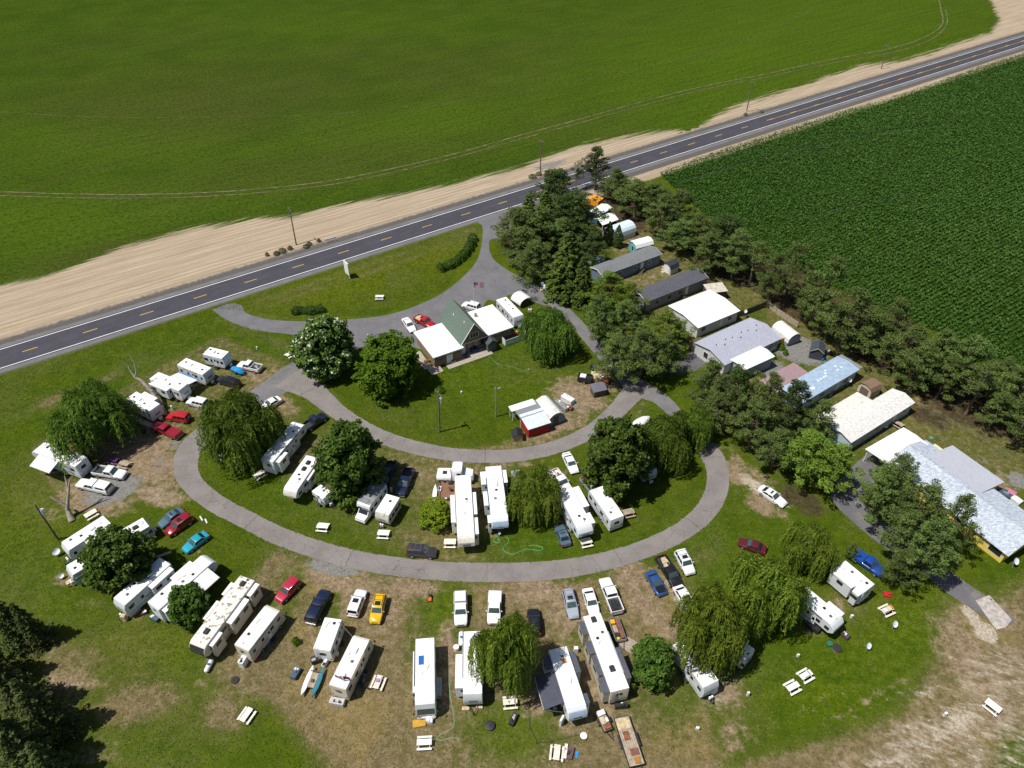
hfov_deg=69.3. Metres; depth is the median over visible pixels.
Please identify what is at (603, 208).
garden shed
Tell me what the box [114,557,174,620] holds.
travel trailer
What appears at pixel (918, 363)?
pine tree
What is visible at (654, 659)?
catalpa tree
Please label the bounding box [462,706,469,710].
wood step
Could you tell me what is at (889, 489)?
pine tree
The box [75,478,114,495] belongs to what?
pickup truck
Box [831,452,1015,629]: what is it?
side road
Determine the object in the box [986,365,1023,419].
pine tree
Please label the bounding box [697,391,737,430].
pine tree
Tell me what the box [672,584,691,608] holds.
parked car
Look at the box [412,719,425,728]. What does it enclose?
tarp bundle
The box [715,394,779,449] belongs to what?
pine tree
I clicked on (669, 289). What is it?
mobile home
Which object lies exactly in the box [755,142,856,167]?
wheel track
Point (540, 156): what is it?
utility pole
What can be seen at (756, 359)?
porch
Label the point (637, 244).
garden shed
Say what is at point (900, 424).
picnic table
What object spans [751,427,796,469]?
pine tree
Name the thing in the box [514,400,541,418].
garden shed
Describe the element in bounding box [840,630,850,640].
brown ottoman
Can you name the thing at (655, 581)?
parked car
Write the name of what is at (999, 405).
pine tree
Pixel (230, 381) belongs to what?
parked suv
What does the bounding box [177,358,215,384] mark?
travel trailer
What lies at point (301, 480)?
fifth wheel trailer
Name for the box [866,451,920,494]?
pine tree
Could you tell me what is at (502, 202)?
line
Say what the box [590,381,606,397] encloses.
garden shed
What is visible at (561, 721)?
white board
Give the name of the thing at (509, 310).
travel trailer
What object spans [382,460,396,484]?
pickup truck
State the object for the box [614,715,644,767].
flatbed trailer
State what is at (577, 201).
pine tree
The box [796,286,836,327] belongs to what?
pine tree
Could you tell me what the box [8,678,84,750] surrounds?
conifer tree
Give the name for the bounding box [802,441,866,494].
pine tree
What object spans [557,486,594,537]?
fifth wheel trailer
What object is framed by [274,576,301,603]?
parked suv
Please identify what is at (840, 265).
pine tree
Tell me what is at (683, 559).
parked suv
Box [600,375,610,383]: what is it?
scrap pile
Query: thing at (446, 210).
road shoulder
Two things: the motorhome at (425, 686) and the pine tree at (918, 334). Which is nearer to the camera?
the motorhome at (425, 686)
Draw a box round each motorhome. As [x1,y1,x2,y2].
[235,604,286,661]
[329,634,375,699]
[355,482,387,523]
[413,636,438,719]
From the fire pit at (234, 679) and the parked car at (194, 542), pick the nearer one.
the fire pit at (234, 679)
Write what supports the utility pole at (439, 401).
on the ground
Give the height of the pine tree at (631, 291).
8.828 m
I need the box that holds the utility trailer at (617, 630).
[608,616,626,649]
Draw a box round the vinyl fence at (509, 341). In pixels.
[501,330,526,345]
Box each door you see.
[267,629,271,638]
[446,353,452,362]
[554,416,558,424]
[664,266,668,273]
[859,386,868,396]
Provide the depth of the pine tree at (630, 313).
150.70 m
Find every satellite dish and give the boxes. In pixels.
[52,548,59,554]
[892,620,897,628]
[1011,558,1018,566]
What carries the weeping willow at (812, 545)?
on the ground
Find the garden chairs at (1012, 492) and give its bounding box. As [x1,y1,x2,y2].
[1008,489,1016,495]
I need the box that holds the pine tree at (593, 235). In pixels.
[579,230,611,264]
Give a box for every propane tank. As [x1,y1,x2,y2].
[204,658,213,672]
[458,631,463,645]
[614,702,627,709]
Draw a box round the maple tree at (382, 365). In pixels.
[351,329,418,406]
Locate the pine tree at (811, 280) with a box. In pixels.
[785,270,825,309]
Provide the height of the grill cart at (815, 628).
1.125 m
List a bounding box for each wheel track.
[0,8,947,198]
[2,0,943,194]
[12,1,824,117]
[678,122,959,182]
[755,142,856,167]
[806,191,921,217]
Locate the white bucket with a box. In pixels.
[453,644,458,651]
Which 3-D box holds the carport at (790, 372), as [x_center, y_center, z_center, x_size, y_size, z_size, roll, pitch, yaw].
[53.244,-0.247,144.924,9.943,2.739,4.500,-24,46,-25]
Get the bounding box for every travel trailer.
[61,516,111,564]
[66,559,83,586]
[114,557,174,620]
[124,518,159,536]
[126,391,163,421]
[148,372,198,401]
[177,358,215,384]
[203,347,233,368]
[312,484,334,508]
[313,617,344,660]
[375,494,400,529]
[455,631,482,715]
[496,297,523,328]
[578,613,631,703]
[588,486,623,530]
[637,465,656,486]
[672,640,718,703]
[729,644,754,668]
[827,560,874,605]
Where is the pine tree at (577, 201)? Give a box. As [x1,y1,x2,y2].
[541,187,608,243]
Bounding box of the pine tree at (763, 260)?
[743,240,775,286]
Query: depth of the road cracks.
121.61 m
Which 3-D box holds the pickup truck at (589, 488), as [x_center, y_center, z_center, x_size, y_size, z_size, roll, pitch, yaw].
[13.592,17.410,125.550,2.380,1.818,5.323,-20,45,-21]
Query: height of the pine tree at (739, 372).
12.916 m
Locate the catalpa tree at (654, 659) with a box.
[630,633,676,691]
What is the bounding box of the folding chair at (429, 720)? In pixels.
[426,718,432,723]
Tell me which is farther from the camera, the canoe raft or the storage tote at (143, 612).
the storage tote at (143, 612)
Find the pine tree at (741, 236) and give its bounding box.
[711,227,766,278]
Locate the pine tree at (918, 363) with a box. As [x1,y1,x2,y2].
[881,338,945,393]
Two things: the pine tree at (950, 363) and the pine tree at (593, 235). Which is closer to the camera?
the pine tree at (950, 363)
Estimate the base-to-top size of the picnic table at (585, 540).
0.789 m
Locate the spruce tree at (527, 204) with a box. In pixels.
[512,193,546,247]
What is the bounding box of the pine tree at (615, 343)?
[590,331,645,383]
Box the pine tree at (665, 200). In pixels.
[637,193,686,240]
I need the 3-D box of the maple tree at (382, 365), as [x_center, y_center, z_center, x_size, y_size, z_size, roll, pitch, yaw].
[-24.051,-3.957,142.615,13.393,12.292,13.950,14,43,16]
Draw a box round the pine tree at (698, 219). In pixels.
[682,213,716,245]
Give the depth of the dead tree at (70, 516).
120.83 m
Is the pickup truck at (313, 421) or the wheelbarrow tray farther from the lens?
the pickup truck at (313, 421)
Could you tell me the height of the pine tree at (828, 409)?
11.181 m
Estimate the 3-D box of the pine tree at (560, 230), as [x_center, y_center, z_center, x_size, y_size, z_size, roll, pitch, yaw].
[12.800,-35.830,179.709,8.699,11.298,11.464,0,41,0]
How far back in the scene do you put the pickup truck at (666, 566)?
112.04 m
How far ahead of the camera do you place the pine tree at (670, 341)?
142.75 m
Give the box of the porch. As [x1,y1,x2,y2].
[730,346,774,377]
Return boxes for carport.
[759,362,807,391]
[863,427,927,463]
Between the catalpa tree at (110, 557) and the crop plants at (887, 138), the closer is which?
the catalpa tree at (110, 557)
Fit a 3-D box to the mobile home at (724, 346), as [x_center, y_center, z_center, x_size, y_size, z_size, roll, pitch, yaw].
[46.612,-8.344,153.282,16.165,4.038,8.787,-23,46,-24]
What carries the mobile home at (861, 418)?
on the ground
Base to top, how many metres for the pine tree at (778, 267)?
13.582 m
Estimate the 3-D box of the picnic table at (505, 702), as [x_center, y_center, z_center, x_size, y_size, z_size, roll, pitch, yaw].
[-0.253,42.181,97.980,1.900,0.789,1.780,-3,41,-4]
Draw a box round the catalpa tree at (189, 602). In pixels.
[167,581,210,630]
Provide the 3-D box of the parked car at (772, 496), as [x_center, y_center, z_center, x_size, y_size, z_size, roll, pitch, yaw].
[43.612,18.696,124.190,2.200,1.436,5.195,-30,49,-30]
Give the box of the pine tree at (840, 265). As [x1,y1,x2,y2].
[805,253,852,315]
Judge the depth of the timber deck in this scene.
125.60 m
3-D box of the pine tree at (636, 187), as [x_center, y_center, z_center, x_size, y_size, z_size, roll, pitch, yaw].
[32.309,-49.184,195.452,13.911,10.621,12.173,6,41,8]
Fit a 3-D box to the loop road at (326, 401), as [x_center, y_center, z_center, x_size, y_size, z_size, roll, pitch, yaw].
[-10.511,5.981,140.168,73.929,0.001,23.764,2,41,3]
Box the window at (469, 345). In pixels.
[467,342,471,349]
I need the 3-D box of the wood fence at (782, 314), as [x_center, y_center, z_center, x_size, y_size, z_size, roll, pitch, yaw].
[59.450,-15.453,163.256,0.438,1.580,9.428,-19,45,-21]
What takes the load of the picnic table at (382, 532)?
on the ground
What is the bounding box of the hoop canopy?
[511,291,531,305]
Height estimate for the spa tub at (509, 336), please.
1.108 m
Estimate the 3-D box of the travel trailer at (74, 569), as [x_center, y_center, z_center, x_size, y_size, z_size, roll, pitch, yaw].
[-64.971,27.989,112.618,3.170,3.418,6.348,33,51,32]
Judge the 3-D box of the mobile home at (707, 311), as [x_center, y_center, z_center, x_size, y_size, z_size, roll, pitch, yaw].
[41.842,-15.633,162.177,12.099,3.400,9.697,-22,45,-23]
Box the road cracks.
[188,385,722,580]
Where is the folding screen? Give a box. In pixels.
[237,655,248,668]
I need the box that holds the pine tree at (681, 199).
[642,188,700,223]
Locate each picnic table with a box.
[84,508,98,520]
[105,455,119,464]
[117,460,131,468]
[236,706,256,724]
[252,469,266,480]
[316,522,329,531]
[369,675,386,690]
[376,530,389,539]
[417,735,431,750]
[444,539,455,548]
[502,696,517,709]
[549,744,564,761]
[579,537,593,548]
[621,508,635,518]
[782,679,801,695]
[796,667,814,683]
[878,603,895,617]
[890,420,903,429]
[982,697,1002,716]
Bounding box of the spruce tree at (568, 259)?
[542,231,589,307]
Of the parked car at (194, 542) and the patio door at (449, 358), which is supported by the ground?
the parked car at (194, 542)
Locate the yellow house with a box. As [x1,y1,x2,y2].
[893,440,1023,562]
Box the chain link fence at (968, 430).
[921,405,1011,459]
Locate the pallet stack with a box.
[617,635,636,654]
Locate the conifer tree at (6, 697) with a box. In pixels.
[0,661,61,731]
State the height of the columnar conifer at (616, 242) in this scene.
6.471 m
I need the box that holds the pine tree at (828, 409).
[792,399,837,443]
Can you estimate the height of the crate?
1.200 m
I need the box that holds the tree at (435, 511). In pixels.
[417,495,450,533]
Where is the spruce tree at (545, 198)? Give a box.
[539,190,560,244]
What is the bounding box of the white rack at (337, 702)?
[329,696,345,707]
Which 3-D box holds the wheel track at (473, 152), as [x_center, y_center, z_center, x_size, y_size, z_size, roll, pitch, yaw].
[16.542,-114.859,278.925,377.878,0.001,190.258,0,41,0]
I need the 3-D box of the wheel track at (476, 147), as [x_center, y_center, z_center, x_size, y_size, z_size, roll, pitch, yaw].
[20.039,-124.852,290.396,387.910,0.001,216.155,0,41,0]
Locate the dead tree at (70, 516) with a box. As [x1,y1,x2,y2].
[49,476,75,521]
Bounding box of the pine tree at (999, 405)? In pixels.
[973,391,1022,427]
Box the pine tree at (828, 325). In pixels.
[814,303,851,338]
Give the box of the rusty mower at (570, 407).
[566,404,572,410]
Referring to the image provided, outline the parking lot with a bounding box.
[213,214,548,348]
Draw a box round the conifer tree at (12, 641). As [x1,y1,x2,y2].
[0,600,40,656]
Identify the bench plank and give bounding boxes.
[563,743,567,758]
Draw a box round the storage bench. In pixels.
[310,656,323,665]
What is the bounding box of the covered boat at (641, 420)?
[633,416,649,426]
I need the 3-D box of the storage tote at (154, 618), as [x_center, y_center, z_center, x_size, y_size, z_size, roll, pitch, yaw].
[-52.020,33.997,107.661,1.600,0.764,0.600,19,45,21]
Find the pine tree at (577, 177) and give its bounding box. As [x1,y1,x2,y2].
[574,168,581,185]
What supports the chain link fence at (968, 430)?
on the ground
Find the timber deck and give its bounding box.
[438,480,454,503]
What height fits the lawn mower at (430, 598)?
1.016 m
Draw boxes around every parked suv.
[164,512,194,537]
[166,410,191,423]
[186,396,207,408]
[216,375,241,388]
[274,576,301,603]
[346,589,367,617]
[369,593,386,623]
[405,543,437,559]
[461,300,480,310]
[526,609,541,636]
[674,548,695,575]
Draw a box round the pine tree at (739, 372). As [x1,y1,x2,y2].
[714,363,765,415]
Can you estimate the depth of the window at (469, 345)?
153.64 m
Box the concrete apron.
[976,595,1011,629]
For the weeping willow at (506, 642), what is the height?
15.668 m
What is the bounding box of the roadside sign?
[343,260,349,278]
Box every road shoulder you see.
[0,34,1023,347]
[0,46,1023,372]
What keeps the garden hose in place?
on the ground
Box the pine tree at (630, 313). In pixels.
[602,299,655,344]
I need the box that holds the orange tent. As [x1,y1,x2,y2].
[588,195,603,206]
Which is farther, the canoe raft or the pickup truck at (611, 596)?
the pickup truck at (611, 596)
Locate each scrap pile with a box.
[591,371,601,381]
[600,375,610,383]
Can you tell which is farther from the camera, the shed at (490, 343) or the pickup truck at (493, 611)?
the shed at (490, 343)
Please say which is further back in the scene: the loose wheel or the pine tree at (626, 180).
the pine tree at (626, 180)
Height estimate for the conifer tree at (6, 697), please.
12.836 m
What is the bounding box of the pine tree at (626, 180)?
[597,172,633,197]
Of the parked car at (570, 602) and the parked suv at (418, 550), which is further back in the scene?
the parked suv at (418, 550)
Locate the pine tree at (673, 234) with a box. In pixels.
[652,218,701,252]
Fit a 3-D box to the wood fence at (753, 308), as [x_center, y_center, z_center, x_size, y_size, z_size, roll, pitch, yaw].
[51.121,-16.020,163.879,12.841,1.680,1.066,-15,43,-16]
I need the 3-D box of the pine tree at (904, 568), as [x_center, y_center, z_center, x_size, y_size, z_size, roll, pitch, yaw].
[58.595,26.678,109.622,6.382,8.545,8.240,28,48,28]
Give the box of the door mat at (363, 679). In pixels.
[360,673,366,687]
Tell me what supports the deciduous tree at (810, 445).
on the ground
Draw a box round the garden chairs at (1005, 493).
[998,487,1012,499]
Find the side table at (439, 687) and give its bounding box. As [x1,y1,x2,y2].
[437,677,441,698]
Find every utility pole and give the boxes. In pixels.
[34,504,58,539]
[288,208,296,244]
[435,389,441,432]
[495,387,500,416]
[539,140,541,171]
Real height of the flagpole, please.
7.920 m
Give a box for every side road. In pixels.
[647,340,704,373]
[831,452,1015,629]
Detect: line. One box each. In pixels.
[0,37,1019,368]
[22,40,1023,351]
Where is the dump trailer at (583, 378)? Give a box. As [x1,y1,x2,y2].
[577,372,597,383]
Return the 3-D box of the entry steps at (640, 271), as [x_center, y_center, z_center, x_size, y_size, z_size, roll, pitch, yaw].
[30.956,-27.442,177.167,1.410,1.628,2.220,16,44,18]
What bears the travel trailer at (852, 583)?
on the ground
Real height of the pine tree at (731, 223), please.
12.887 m
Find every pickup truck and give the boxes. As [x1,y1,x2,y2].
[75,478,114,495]
[91,464,127,480]
[150,422,182,439]
[236,360,263,373]
[302,412,327,431]
[303,589,331,625]
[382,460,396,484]
[395,467,415,496]
[413,314,435,327]
[452,590,468,626]
[486,590,501,624]
[549,468,571,488]
[579,476,595,491]
[599,577,623,615]
[654,554,683,587]
[851,549,885,577]
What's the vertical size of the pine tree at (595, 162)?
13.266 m
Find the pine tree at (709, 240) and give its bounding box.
[688,231,734,272]
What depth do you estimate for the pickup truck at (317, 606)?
107.52 m
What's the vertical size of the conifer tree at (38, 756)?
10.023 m
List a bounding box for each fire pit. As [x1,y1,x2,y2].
[231,676,238,683]
[485,720,494,730]
[832,643,841,652]
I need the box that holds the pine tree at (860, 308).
[815,286,883,354]
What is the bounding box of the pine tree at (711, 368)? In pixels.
[682,357,724,409]
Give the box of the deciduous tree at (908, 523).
[877,507,945,564]
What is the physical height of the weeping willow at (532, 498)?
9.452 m
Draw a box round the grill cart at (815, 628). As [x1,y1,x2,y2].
[805,621,821,634]
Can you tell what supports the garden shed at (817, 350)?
on the ground
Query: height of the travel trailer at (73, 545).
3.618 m
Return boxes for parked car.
[157,506,185,528]
[181,530,210,553]
[262,395,282,406]
[401,316,416,332]
[554,524,571,546]
[561,451,578,473]
[562,587,578,619]
[582,586,599,614]
[587,256,605,265]
[644,569,667,596]
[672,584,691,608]
[738,538,766,555]
[756,484,787,507]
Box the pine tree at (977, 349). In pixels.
[909,333,999,395]
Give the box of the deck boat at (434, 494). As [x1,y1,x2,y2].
[432,484,436,499]
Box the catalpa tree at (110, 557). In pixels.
[76,523,157,593]
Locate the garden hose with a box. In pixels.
[436,671,459,740]
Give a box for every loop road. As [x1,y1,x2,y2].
[173,426,728,581]
[275,369,649,462]
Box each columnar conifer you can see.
[603,221,614,245]
[611,224,623,248]
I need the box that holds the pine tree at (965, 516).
[935,493,984,552]
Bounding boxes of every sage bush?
[278,248,286,253]
[528,174,536,178]
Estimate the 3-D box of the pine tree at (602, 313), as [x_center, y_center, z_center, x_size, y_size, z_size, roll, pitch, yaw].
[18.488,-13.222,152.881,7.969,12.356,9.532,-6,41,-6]
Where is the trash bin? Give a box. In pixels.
[824,350,832,355]
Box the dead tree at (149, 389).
[123,355,166,415]
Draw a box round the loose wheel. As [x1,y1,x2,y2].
[580,732,586,739]
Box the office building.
[413,298,513,374]
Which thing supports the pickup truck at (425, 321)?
on the parking lot
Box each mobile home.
[590,246,661,281]
[634,268,708,311]
[668,289,739,337]
[694,318,781,373]
[782,354,861,407]
[814,388,914,449]
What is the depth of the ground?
171.17 m
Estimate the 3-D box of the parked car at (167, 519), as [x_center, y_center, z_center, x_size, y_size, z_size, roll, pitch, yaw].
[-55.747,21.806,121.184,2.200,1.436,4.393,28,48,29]
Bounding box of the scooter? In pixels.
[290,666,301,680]
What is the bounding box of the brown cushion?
[567,745,574,759]
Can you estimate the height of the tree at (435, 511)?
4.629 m
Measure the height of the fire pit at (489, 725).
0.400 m
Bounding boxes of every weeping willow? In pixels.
[42,376,142,475]
[193,385,286,484]
[466,609,544,703]
[504,462,562,528]
[517,305,579,364]
[643,411,691,476]
[668,580,750,679]
[677,404,714,454]
[723,552,812,643]
[776,520,840,583]
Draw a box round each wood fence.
[737,301,766,316]
[767,301,798,326]
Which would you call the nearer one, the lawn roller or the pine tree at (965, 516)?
the lawn roller
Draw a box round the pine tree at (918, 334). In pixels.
[869,322,939,374]
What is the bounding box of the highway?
[0,35,1023,369]
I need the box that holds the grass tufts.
[0,222,1023,767]
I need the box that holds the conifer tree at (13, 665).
[0,647,33,696]
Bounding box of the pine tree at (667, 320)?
[649,309,698,360]
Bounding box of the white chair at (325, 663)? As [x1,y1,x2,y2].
[321,659,328,667]
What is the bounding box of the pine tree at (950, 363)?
[923,354,970,401]
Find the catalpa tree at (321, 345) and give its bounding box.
[286,313,354,381]
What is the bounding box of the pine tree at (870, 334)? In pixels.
[830,307,892,355]
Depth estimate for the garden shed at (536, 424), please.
135.81 m
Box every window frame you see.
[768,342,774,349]
[987,543,1002,557]
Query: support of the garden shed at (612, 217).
on the ground
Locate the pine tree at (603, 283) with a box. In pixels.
[574,270,631,310]
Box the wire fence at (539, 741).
[527,700,574,743]
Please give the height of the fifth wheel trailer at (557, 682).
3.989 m
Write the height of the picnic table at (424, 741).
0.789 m
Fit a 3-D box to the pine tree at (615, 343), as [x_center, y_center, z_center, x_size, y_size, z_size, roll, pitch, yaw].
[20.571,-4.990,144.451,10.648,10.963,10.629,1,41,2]
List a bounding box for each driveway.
[248,332,363,403]
[530,287,709,462]
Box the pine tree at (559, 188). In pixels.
[528,168,600,219]
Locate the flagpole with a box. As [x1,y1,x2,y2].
[473,282,483,291]
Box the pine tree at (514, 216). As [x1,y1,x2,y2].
[490,206,546,255]
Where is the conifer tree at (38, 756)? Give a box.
[24,741,81,767]
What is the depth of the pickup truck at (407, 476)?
125.64 m
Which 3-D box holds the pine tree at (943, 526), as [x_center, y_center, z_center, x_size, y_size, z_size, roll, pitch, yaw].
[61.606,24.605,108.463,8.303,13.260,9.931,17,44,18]
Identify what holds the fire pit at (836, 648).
on the ground
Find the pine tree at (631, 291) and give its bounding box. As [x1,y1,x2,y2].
[611,282,650,316]
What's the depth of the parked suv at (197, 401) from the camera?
141.47 m
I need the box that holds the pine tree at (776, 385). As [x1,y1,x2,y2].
[738,369,789,426]
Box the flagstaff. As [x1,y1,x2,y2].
[334,674,350,681]
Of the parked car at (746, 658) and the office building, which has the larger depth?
the office building
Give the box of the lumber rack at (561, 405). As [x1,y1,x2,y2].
[554,399,567,412]
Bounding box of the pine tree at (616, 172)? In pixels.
[598,167,626,200]
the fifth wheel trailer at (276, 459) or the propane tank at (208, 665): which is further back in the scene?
the fifth wheel trailer at (276, 459)
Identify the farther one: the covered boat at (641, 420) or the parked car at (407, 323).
the parked car at (407, 323)
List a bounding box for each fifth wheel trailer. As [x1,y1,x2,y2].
[30,443,92,477]
[148,555,219,621]
[189,575,262,656]
[261,422,306,473]
[283,455,319,498]
[450,474,478,546]
[480,466,508,532]
[534,646,589,720]
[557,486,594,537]
[800,587,844,633]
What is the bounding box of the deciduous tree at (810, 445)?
[778,428,847,492]
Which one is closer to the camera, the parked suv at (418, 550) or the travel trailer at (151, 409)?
the parked suv at (418, 550)
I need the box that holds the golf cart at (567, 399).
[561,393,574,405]
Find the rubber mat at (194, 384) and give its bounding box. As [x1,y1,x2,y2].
[189,382,201,387]
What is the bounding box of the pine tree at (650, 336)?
[603,327,682,377]
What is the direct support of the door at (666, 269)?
in the garden shed at (670, 267)
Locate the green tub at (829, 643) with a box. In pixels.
[826,640,832,646]
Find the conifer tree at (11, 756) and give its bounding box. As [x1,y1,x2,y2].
[0,714,77,767]
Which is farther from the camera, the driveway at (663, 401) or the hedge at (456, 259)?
the hedge at (456, 259)
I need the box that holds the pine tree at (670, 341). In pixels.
[639,330,683,379]
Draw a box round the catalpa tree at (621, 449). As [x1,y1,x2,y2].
[580,414,655,501]
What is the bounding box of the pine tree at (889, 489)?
[860,462,916,524]
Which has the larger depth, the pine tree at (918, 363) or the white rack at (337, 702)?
the pine tree at (918, 363)
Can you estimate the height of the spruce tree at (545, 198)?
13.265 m
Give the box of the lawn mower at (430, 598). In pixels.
[428,589,431,601]
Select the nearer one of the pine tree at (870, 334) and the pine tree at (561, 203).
the pine tree at (870, 334)
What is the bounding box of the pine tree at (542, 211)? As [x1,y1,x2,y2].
[512,204,561,253]
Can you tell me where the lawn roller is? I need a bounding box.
[508,712,517,726]
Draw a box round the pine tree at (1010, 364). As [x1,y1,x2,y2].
[977,354,1023,397]
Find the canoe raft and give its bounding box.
[301,666,323,697]
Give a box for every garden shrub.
[291,636,299,646]
[434,386,444,393]
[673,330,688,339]
[777,343,785,350]
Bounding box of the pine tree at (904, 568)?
[877,546,931,592]
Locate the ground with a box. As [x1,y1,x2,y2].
[0,0,1023,767]
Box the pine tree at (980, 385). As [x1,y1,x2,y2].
[950,361,1002,415]
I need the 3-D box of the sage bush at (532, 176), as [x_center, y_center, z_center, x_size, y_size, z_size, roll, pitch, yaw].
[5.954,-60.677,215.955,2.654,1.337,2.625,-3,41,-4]
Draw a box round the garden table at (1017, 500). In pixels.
[1010,495,1022,505]
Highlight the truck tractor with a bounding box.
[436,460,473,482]
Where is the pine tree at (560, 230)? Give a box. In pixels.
[547,216,582,248]
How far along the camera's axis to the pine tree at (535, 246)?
170.75 m
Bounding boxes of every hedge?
[290,303,325,314]
[436,233,477,271]
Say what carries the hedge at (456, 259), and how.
on the ground
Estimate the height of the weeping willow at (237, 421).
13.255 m
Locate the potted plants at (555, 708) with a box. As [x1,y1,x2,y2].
[543,705,559,712]
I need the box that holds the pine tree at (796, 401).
[768,378,825,431]
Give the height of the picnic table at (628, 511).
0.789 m
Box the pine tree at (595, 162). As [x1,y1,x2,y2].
[570,146,611,189]
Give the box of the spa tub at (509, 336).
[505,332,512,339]
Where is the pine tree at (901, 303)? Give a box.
[867,295,912,354]
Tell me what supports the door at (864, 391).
in the garden shed at (870, 388)
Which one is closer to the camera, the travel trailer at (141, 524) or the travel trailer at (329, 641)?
the travel trailer at (329, 641)
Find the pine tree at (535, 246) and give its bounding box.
[505,238,553,287]
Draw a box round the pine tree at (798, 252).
[767,240,814,296]
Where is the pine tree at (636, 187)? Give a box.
[608,177,657,216]
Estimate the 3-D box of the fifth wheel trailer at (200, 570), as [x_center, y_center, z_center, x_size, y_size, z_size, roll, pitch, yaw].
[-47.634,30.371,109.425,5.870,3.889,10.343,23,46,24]
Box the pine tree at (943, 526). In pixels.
[904,514,961,578]
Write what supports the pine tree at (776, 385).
on the ground
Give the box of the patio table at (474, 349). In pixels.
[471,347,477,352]
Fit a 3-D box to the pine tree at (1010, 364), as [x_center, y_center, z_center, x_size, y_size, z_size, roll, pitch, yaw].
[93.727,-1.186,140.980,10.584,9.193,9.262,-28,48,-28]
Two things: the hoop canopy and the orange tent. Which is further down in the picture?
the hoop canopy
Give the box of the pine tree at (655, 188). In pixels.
[632,181,683,217]
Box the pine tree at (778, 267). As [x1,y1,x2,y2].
[750,252,796,303]
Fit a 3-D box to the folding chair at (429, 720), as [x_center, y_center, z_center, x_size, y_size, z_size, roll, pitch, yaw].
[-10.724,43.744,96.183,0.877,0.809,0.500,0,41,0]
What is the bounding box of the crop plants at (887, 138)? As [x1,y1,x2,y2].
[660,52,1023,371]
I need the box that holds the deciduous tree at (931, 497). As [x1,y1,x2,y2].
[882,478,955,544]
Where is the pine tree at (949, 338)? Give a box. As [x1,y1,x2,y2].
[915,327,979,380]
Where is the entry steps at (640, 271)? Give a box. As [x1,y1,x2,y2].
[637,267,644,274]
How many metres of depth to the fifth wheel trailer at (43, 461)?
127.53 m
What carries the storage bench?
on the ground
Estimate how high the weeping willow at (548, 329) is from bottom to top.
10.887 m
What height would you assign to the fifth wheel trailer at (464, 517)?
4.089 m
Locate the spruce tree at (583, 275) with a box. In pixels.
[566,256,595,309]
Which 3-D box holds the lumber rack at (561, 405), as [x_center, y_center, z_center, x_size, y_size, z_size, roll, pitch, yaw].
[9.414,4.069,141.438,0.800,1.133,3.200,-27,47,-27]
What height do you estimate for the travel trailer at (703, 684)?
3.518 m
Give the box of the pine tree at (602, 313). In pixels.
[579,292,619,342]
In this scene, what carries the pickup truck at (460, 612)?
on the ground
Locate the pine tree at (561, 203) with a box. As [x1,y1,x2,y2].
[547,194,589,242]
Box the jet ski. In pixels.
[231,366,243,373]
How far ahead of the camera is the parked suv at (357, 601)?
108.03 m
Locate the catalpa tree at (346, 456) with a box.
[310,418,387,510]
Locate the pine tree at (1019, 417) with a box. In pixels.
[1001,393,1023,444]
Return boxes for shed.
[483,336,497,351]
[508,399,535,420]
[511,427,522,441]
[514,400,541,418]
[519,408,550,437]
[536,395,564,426]
[589,204,610,223]
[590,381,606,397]
[593,213,618,228]
[602,220,635,241]
[629,236,653,251]
[662,259,678,274]
[703,282,727,297]
[771,320,800,345]
[808,339,825,360]
[857,378,881,398]
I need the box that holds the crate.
[120,613,128,621]
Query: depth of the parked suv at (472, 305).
165.34 m
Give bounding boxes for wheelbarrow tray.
[883,591,892,597]
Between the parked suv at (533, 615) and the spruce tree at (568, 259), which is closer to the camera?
the parked suv at (533, 615)
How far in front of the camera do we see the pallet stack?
104.31 m
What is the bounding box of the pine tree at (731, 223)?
[683,212,748,262]
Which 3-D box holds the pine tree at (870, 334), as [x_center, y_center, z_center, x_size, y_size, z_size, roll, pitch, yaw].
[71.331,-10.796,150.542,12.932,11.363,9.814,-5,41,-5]
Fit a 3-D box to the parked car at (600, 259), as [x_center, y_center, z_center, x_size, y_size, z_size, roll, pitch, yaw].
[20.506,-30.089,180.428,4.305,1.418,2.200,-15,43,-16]
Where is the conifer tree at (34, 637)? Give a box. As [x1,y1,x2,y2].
[8,602,58,658]
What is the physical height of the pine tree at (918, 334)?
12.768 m
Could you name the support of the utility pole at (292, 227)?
on the ground
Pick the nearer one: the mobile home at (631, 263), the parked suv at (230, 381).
the parked suv at (230, 381)
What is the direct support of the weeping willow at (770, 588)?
on the ground
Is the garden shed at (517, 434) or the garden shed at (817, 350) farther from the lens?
the garden shed at (817, 350)
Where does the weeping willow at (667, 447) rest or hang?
on the ground
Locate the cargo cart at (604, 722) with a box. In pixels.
[595,709,612,739]
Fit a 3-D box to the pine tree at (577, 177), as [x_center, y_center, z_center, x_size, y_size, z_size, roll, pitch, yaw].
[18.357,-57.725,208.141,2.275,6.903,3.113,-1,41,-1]
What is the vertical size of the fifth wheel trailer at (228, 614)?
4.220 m
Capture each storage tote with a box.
[140,609,146,615]
[148,614,159,622]
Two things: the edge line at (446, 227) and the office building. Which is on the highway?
the edge line at (446, 227)
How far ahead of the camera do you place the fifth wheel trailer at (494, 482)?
120.78 m
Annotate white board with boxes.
[559,715,564,726]

